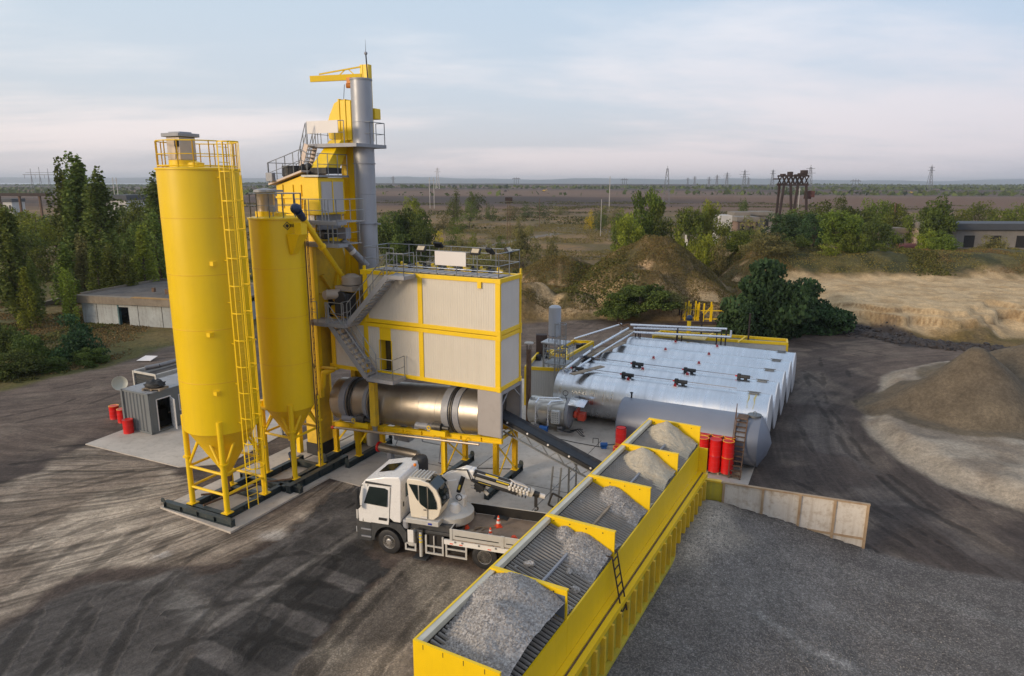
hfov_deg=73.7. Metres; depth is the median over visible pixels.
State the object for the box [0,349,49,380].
dark bush
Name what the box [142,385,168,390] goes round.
pallet
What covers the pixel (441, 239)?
field bush
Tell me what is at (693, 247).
shrub
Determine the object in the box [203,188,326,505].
filler silo
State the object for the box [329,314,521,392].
filter container
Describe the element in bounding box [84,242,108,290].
young poplar
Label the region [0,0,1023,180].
sky
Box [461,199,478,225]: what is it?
field tree
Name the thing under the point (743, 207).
broadleaf tree
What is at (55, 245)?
broadleaf tree
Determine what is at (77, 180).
poplar tree
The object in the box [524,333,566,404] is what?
pump container
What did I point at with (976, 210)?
broadleaf tree
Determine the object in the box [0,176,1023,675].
ground
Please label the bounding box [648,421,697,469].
sand heap
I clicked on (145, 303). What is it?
ruined building
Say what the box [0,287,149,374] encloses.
weeds
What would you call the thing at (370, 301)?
steel staircase
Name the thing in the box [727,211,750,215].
ruined block
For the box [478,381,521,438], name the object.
discharge hood
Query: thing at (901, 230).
hut
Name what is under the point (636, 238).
shrub
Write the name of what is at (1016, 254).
ridge grass
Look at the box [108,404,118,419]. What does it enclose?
oil drum
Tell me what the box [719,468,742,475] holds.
pallet
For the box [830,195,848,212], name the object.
broadleaf tree
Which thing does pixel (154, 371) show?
generator container
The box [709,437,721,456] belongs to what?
oil drum
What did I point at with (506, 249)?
floodlight
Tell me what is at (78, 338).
dark bush
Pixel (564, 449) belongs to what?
inclined conveyor
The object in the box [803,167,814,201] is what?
power pylon
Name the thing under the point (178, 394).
window frame
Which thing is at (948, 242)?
shrub
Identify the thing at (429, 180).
power pylon
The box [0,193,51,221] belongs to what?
pipe gallery
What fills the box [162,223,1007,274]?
plain grass
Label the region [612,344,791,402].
bitumen tank
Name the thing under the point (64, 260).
young poplar
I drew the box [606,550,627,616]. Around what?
hooked ladder
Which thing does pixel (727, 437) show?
oil drum
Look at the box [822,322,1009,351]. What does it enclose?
asphalt clods
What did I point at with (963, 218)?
broadleaf tree
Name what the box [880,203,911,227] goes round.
broadleaf tree
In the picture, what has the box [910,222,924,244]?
wall remnant
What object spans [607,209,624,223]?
field bush
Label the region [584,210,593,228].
field bush
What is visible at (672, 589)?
scattered gravel
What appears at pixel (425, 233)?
field tree
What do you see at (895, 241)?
shrub
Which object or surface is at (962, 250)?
dry grass
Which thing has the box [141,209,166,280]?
young poplar
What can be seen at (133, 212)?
broadleaf tree
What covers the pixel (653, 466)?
sand heap
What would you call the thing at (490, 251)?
floodlight
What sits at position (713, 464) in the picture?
oil drum
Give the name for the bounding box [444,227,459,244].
field bush
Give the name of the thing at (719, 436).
oil drum
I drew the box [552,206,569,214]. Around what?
field bush
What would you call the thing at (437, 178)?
power pylon
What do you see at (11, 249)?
poplar tree
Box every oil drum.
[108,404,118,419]
[116,407,122,423]
[122,418,133,433]
[615,425,626,443]
[699,435,708,448]
[700,432,710,449]
[708,455,720,472]
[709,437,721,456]
[712,434,722,451]
[720,456,733,474]
[722,439,734,458]
[724,436,735,449]
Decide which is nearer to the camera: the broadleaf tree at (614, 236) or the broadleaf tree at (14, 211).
the broadleaf tree at (614, 236)
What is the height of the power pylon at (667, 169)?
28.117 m
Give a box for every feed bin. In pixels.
[413,567,566,675]
[490,515,614,656]
[546,475,649,590]
[588,444,677,539]
[622,417,700,500]
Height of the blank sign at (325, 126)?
0.620 m
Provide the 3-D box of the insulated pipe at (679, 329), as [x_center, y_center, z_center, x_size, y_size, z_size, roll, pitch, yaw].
[12.968,1.116,54.030,6.744,3.835,0.170,2,13,9]
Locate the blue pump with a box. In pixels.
[594,438,614,448]
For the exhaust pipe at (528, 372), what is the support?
on the concrete pad at (537, 469)
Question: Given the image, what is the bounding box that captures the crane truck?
[355,454,562,568]
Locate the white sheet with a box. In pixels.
[137,356,156,360]
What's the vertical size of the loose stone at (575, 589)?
0.172 m
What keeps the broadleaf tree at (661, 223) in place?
on the ground at (108, 566)
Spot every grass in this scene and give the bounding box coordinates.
[0,274,256,382]
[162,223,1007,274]
[458,236,1023,318]
[521,234,809,310]
[723,245,1023,272]
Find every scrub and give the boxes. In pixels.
[36,199,1022,240]
[512,239,1020,306]
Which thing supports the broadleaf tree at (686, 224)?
on the ground at (108, 566)
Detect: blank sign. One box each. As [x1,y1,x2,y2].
[306,120,337,133]
[435,251,465,266]
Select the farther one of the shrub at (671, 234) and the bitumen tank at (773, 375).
the shrub at (671, 234)
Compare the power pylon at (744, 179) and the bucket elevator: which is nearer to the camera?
the bucket elevator
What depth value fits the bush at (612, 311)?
74.96 m
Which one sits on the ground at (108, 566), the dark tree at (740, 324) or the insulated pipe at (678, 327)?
the dark tree at (740, 324)
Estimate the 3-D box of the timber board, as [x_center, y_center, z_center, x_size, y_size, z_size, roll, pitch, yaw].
[-1.570,7.854,27.740,0.990,0.200,0.090,-1,13,-7]
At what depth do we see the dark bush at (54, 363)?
55.07 m
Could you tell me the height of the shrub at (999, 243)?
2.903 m
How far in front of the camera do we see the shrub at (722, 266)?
104.31 m
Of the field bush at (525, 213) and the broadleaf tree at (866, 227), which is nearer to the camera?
the broadleaf tree at (866, 227)
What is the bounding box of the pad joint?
[395,441,600,510]
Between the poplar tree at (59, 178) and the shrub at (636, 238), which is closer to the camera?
the poplar tree at (59, 178)
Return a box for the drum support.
[323,415,522,499]
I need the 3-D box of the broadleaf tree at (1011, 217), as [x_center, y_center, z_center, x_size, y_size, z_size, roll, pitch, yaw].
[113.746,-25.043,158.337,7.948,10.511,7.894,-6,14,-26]
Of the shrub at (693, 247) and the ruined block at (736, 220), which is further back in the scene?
the ruined block at (736, 220)
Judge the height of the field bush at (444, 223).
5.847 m
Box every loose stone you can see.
[523,560,534,567]
[571,586,580,592]
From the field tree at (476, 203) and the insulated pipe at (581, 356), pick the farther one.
the field tree at (476, 203)
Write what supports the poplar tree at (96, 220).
on the ground at (108, 566)
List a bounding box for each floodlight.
[416,245,426,251]
[433,242,443,249]
[470,248,481,258]
[485,247,494,254]
[503,246,512,253]
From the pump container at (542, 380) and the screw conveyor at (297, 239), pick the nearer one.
the screw conveyor at (297, 239)
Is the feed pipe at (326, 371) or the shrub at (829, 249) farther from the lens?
the shrub at (829, 249)
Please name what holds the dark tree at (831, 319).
on the ground at (108, 566)
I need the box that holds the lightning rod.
[364,43,367,77]
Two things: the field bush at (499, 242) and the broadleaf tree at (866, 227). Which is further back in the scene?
the field bush at (499, 242)
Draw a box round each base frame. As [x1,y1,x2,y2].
[161,472,303,527]
[245,454,347,493]
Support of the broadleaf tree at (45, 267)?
on the ground at (108, 566)
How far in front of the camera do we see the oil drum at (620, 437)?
37.72 m
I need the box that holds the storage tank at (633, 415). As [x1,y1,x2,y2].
[615,392,771,466]
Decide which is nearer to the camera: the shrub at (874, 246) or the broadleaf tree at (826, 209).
the shrub at (874, 246)
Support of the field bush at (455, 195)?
on the ground at (108, 566)
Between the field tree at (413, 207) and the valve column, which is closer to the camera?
the valve column
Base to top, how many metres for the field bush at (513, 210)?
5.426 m
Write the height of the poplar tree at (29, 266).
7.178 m
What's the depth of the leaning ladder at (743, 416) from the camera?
35.78 m
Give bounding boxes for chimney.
[349,77,385,446]
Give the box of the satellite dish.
[111,376,127,389]
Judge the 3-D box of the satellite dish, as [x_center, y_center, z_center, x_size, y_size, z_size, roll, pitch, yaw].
[-24.328,3.980,42.487,0.761,3.296,0.734,6,14,23]
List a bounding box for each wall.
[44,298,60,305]
[555,447,707,675]
[705,478,870,548]
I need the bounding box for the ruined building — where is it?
[74,279,255,327]
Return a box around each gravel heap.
[441,572,564,675]
[554,526,612,613]
[599,486,647,549]
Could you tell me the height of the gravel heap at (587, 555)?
0.720 m
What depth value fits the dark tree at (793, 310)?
66.98 m
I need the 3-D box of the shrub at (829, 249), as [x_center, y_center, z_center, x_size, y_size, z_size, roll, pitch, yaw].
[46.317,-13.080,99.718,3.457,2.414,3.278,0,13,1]
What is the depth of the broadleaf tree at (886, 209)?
156.48 m
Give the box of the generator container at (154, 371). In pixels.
[132,359,176,384]
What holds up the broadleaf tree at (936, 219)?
on the ground at (108, 566)
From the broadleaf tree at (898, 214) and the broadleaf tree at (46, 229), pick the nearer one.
the broadleaf tree at (46, 229)
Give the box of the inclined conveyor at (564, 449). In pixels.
[503,409,601,503]
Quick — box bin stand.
[554,479,691,675]
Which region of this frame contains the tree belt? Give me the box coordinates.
[0,182,1023,196]
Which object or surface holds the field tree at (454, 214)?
on the ground at (108, 566)
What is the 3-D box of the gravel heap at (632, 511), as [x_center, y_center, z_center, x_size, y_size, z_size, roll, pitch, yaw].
[3.179,5.952,22.686,1.729,0.717,3.454,7,14,28]
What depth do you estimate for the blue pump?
39.45 m
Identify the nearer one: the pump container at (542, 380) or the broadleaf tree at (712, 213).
the pump container at (542, 380)
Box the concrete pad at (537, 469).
[297,379,754,521]
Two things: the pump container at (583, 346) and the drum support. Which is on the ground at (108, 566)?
the pump container at (583, 346)
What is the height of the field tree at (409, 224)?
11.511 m
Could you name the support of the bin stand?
on the ground at (108, 566)
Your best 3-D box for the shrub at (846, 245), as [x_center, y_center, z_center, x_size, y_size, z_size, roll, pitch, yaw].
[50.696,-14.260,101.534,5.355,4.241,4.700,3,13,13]
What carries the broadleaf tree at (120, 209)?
on the ground at (108, 566)
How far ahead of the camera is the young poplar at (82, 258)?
85.61 m
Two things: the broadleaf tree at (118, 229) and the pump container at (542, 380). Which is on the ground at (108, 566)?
the broadleaf tree at (118, 229)
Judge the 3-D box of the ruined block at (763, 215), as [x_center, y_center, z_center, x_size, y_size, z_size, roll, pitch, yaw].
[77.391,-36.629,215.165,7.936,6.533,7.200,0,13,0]
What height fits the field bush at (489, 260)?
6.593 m
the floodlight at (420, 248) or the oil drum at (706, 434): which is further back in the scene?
the oil drum at (706, 434)
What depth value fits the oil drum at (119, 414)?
43.38 m
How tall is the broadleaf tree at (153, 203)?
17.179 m
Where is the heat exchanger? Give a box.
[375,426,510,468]
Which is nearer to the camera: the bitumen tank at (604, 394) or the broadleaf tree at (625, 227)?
the bitumen tank at (604, 394)
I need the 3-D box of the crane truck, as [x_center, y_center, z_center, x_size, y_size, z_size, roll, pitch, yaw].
[-2.096,7.127,28.296,8.510,3.580,3.090,4,13,16]
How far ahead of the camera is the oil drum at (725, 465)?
35.62 m
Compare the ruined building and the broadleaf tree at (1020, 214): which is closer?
the ruined building
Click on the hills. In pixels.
(54, 183)
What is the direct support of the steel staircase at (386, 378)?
attached to the filter container at (476, 361)
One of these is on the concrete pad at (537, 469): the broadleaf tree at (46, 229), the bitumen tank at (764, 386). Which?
the bitumen tank at (764, 386)
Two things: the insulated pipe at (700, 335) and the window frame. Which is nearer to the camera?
the window frame
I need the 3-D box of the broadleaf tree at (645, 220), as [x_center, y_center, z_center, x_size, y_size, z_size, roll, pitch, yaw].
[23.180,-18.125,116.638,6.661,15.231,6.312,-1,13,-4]
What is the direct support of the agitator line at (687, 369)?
on the bitumen tank at (764, 386)
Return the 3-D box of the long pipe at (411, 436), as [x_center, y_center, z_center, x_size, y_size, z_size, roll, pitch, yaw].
[-5.626,4.998,35.415,9.160,0.752,0.592,6,14,25]
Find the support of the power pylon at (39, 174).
on the ground at (108, 566)
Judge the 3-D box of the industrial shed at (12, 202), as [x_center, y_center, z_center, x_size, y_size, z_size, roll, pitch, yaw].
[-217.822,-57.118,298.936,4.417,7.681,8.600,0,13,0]
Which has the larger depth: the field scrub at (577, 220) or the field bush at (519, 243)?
the field scrub at (577, 220)
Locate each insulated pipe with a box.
[562,327,634,370]
[573,323,631,339]
[630,324,726,344]
[634,327,720,344]
[635,330,731,345]
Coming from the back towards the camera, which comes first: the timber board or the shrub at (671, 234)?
the shrub at (671, 234)
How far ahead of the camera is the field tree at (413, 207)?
171.22 m
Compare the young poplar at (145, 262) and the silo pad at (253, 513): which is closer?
the silo pad at (253, 513)
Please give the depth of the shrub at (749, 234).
123.39 m
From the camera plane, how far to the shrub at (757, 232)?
167.22 m
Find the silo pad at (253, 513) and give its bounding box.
[160,421,353,533]
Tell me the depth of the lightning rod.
35.80 m
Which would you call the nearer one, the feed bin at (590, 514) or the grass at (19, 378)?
the feed bin at (590, 514)
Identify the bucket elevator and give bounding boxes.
[306,99,386,442]
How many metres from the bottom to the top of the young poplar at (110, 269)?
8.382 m
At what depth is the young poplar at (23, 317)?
70.70 m
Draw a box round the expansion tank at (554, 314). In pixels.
[548,305,560,342]
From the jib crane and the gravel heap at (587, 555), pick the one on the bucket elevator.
the jib crane
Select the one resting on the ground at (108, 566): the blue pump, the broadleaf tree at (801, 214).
the broadleaf tree at (801, 214)
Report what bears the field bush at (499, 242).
on the ground at (108, 566)
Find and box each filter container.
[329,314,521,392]
[360,243,521,336]
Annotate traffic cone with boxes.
[494,515,502,528]
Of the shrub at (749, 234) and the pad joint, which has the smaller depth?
the pad joint
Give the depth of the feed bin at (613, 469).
25.31 m
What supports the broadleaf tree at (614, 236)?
on the ground at (108, 566)
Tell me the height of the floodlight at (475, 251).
0.517 m
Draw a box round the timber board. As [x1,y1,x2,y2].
[461,529,485,532]
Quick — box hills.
[0,183,148,184]
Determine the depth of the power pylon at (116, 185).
488.06 m
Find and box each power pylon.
[23,167,55,197]
[112,177,117,194]
[428,177,434,207]
[434,167,439,188]
[662,167,669,203]
[741,170,745,188]
[769,170,775,188]
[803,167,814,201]
[925,166,934,190]
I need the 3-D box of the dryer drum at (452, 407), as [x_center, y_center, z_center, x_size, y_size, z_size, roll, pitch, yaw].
[-5.378,3.578,36.562,9.585,2.963,2.560,6,14,25]
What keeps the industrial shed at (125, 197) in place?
on the ground at (108, 566)
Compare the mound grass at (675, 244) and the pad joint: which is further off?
the mound grass at (675, 244)
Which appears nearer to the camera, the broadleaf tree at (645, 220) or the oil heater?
the oil heater
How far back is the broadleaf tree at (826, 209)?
137.12 m
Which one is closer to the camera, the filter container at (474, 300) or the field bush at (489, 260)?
the filter container at (474, 300)
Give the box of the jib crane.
[310,64,373,128]
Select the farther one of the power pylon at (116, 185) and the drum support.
the power pylon at (116, 185)
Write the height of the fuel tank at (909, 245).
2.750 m
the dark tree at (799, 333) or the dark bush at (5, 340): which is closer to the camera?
the dark bush at (5, 340)
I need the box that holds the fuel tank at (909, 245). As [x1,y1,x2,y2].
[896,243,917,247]
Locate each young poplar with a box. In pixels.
[15,267,41,329]
[49,242,83,304]
[57,267,79,322]
[69,233,95,293]
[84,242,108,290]
[98,241,126,287]
[116,252,139,285]
[129,223,160,281]
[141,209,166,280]
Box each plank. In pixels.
[569,365,604,374]
[582,347,605,358]
[597,342,626,353]
[611,330,634,340]
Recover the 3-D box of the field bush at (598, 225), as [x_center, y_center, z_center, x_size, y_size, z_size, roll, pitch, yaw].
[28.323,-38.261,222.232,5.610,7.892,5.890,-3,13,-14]
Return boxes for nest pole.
[505,197,512,243]
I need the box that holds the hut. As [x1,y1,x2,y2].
[880,227,909,247]
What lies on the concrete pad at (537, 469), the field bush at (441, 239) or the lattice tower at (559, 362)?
the lattice tower at (559, 362)
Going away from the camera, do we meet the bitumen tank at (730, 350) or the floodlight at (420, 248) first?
the floodlight at (420, 248)
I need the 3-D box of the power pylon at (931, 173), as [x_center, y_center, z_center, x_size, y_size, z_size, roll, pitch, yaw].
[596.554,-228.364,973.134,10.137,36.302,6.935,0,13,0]
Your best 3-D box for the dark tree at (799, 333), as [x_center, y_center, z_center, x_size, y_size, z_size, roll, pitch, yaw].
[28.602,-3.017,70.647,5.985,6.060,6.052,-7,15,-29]
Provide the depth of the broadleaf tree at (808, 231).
110.57 m
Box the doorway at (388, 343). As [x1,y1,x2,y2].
[386,340,391,368]
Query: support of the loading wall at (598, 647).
on the ground at (108, 566)
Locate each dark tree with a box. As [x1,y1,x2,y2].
[713,257,819,340]
[732,293,782,337]
[779,280,807,337]
[794,277,857,335]
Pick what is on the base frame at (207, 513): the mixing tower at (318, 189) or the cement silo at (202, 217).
the cement silo at (202, 217)
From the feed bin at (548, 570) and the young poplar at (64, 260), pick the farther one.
the young poplar at (64, 260)
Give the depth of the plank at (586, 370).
43.42 m
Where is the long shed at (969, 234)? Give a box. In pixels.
[941,221,1023,248]
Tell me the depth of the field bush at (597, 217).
265.17 m
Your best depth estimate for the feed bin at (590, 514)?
22.48 m
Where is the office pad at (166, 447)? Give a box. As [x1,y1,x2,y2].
[85,410,284,467]
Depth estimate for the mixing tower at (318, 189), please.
35.62 m
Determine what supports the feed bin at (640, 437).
on the bin stand
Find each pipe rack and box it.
[679,301,699,320]
[699,302,721,320]
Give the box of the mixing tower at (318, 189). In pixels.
[266,123,368,455]
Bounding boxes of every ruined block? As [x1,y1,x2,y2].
[713,214,731,245]
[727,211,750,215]
[731,216,759,237]
[745,211,774,232]
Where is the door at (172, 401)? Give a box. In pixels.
[170,396,177,428]
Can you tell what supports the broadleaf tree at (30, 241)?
on the ground at (108, 566)
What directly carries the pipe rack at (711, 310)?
on the ground at (108, 566)
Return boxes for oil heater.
[527,390,599,446]
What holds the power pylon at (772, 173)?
on the ground at (108, 566)
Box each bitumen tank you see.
[553,368,772,430]
[579,360,779,428]
[598,351,785,414]
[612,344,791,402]
[626,336,796,392]
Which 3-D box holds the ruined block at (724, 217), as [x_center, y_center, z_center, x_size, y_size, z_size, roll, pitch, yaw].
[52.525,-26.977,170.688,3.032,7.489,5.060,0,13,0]
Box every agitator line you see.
[571,365,736,388]
[583,355,750,379]
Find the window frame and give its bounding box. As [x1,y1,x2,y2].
[178,394,180,409]
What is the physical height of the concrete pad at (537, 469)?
0.350 m
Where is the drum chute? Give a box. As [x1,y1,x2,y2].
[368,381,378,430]
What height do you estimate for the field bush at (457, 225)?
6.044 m
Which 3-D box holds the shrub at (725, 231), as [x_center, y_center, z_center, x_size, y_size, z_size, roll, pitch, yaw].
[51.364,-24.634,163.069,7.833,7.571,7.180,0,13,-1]
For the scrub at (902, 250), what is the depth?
92.82 m
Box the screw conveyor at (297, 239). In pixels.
[287,203,344,281]
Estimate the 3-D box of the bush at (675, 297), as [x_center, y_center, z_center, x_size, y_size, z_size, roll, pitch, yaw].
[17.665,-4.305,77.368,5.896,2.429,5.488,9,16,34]
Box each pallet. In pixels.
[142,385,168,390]
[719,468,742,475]
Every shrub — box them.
[632,231,643,242]
[668,231,684,246]
[673,231,691,251]
[686,239,705,259]
[710,236,729,276]
[711,219,733,247]
[723,229,754,252]
[738,232,798,255]
[739,215,767,240]
[742,228,757,244]
[816,240,841,255]
[835,229,871,253]
[863,240,888,251]
[880,229,903,247]
[914,229,936,248]
[926,230,962,249]
[977,234,1014,248]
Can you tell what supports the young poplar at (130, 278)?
on the ground at (108, 566)
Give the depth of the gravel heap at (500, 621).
16.49 m
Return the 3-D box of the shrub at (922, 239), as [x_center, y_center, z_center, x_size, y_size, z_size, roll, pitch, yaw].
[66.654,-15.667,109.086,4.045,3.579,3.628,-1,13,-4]
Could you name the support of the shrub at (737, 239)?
on the ground at (108, 566)
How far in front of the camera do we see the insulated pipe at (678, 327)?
53.34 m
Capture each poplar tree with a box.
[0,204,44,324]
[26,256,46,316]
[44,156,80,279]
[59,151,93,278]
[76,165,121,288]
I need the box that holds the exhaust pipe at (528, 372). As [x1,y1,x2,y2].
[524,341,533,422]
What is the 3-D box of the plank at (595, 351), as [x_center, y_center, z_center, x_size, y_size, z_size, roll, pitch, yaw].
[5.727,1.042,48.169,0.420,0.050,3.706,8,15,31]
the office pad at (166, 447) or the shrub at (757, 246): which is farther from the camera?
the shrub at (757, 246)
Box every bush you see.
[0,324,22,358]
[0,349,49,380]
[10,330,62,361]
[31,356,72,374]
[48,313,110,362]
[70,347,111,368]
[382,209,399,224]
[383,233,415,265]
[432,213,451,228]
[432,231,443,244]
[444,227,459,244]
[446,216,466,233]
[448,188,462,217]
[455,233,469,246]
[467,230,477,248]
[467,240,500,270]
[485,202,496,220]
[495,235,507,249]
[502,205,520,215]
[503,224,541,267]
[514,216,525,227]
[519,201,536,216]
[533,202,555,215]
[543,231,560,256]
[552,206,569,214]
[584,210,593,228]
[589,203,614,222]
[592,209,608,230]
[593,291,641,320]
[602,283,680,312]
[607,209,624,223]
[642,290,690,310]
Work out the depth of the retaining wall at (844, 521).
29.15 m
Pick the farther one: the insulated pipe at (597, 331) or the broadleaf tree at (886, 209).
the broadleaf tree at (886, 209)
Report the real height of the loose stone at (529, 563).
0.193 m
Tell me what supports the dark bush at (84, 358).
on the ground at (108, 566)
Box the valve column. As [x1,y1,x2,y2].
[686,315,692,339]
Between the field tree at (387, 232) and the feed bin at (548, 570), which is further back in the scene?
the field tree at (387, 232)
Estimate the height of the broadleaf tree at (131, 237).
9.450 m
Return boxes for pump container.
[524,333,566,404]
[550,340,593,368]
[652,313,787,351]
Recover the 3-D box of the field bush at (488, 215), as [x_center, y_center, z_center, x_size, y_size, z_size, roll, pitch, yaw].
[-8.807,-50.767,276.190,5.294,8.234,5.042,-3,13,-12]
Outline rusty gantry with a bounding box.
[773,170,814,235]
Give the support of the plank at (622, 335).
on the bitumen tank at (730, 350)
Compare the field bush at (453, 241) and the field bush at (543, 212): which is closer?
the field bush at (453, 241)
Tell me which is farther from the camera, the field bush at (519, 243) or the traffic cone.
the field bush at (519, 243)
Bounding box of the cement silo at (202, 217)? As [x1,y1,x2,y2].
[154,131,270,514]
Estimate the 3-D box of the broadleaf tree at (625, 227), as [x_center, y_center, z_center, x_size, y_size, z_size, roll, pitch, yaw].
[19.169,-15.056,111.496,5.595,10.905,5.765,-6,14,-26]
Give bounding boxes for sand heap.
[623,447,675,506]
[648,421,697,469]
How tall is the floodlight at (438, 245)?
0.517 m
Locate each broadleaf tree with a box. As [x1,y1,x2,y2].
[7,206,33,230]
[16,210,60,256]
[18,225,51,262]
[25,245,58,281]
[28,214,61,255]
[102,199,149,256]
[104,216,137,255]
[116,220,152,257]
[121,189,158,244]
[123,254,145,281]
[140,170,162,242]
[609,208,630,250]
[612,212,645,250]
[629,187,665,235]
[648,201,673,236]
[672,204,708,251]
[694,232,719,267]
[699,198,721,245]
[738,198,748,210]
[761,212,809,246]
[782,208,827,246]
[796,212,828,246]
[805,199,835,247]
[815,208,864,250]
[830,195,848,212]
[841,206,876,243]
[859,216,894,245]
[860,198,894,237]
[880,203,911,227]
[902,212,924,242]
[916,195,958,242]
[953,208,973,220]
[967,201,1003,220]
[984,207,1021,220]
[1005,202,1023,220]
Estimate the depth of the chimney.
36.22 m
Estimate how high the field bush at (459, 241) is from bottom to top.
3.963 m
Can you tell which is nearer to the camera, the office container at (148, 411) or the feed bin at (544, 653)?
the feed bin at (544, 653)
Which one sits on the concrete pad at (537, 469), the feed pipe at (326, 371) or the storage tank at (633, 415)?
the storage tank at (633, 415)
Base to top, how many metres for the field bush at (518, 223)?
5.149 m
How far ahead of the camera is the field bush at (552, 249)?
134.05 m
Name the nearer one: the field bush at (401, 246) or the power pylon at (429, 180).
the field bush at (401, 246)
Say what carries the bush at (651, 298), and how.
on the ground at (108, 566)
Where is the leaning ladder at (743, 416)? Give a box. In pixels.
[728,404,748,479]
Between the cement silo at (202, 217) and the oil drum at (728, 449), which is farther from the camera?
the oil drum at (728, 449)
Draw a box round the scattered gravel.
[609,501,1023,675]
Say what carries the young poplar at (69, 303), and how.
on the ground at (108, 566)
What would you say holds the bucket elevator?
on the concrete pad at (537, 469)
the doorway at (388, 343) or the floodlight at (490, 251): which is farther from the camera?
the doorway at (388, 343)
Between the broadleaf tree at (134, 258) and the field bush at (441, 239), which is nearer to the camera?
the broadleaf tree at (134, 258)
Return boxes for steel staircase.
[309,298,405,384]
[328,252,415,327]
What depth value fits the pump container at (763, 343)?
54.31 m
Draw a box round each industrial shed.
[1,198,25,216]
[106,194,147,213]
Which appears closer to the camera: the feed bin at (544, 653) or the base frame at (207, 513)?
the feed bin at (544, 653)
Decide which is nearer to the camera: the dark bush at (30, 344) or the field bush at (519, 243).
the dark bush at (30, 344)
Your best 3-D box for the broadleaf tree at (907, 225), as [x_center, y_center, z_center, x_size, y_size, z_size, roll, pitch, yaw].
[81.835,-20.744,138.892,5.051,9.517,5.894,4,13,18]
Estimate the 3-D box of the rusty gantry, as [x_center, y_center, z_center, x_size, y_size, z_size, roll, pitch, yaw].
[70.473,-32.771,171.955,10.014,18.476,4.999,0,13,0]
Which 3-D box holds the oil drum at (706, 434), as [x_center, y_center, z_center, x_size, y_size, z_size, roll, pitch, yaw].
[10.349,5.544,36.692,0.612,0.892,0.612,-11,17,-41]
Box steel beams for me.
[678,321,722,324]
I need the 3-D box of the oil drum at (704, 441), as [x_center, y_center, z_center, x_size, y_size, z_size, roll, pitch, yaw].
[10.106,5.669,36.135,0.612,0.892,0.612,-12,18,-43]
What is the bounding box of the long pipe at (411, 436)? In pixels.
[331,424,479,445]
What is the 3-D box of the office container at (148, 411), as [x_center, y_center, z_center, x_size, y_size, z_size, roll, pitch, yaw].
[-21.205,3.938,44.114,3.338,2.560,6.160,6,14,25]
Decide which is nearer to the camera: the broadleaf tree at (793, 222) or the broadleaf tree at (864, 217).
the broadleaf tree at (793, 222)
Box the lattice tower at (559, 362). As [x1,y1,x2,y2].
[541,322,573,377]
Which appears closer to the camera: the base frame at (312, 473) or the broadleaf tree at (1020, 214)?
the base frame at (312, 473)
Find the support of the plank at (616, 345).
on the bitumen tank at (773, 375)
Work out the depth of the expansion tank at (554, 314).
45.94 m
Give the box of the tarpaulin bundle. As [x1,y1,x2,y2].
[143,379,165,388]
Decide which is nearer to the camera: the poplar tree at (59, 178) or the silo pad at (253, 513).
the silo pad at (253, 513)
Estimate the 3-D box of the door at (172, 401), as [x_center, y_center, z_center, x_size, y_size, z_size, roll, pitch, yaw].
[-20.843,4.603,42.066,0.040,1.930,0.850,-11,17,-41]
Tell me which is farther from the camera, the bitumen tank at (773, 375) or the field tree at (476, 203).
the field tree at (476, 203)
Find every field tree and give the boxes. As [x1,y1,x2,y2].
[377,210,407,258]
[394,208,431,257]
[402,195,424,229]
[409,215,438,265]
[445,199,462,221]
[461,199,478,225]
[465,192,486,219]
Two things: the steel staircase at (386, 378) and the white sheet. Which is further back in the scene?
the white sheet
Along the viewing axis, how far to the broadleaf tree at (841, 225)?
101.77 m
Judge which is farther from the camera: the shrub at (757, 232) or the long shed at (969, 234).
the shrub at (757, 232)
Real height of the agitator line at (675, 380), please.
0.320 m
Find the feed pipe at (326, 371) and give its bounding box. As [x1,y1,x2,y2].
[312,366,337,408]
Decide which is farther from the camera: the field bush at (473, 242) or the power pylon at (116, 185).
the power pylon at (116, 185)
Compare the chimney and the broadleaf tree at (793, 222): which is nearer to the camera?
the chimney
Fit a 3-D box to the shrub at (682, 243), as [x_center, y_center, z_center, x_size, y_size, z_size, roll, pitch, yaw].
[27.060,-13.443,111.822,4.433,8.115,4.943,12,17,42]
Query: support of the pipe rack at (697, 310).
on the ground at (108, 566)
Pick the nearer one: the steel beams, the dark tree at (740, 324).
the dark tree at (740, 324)
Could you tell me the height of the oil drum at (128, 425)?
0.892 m
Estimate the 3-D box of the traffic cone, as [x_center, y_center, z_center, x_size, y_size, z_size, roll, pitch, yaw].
[-0.562,7.586,28.283,0.280,0.500,0.280,-4,13,-17]
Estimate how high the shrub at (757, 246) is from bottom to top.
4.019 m
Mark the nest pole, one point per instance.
(507, 199)
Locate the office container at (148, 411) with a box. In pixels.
[120,373,181,434]
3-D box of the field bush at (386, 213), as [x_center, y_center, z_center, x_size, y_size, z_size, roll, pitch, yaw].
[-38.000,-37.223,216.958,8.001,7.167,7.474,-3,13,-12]
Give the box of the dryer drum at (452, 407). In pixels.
[329,377,484,435]
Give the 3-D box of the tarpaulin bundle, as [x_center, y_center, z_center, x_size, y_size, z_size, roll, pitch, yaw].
[-21.899,2.747,41.758,1.322,0.520,0.908,0,13,0]
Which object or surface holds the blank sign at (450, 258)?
attached to the filter container at (474, 300)

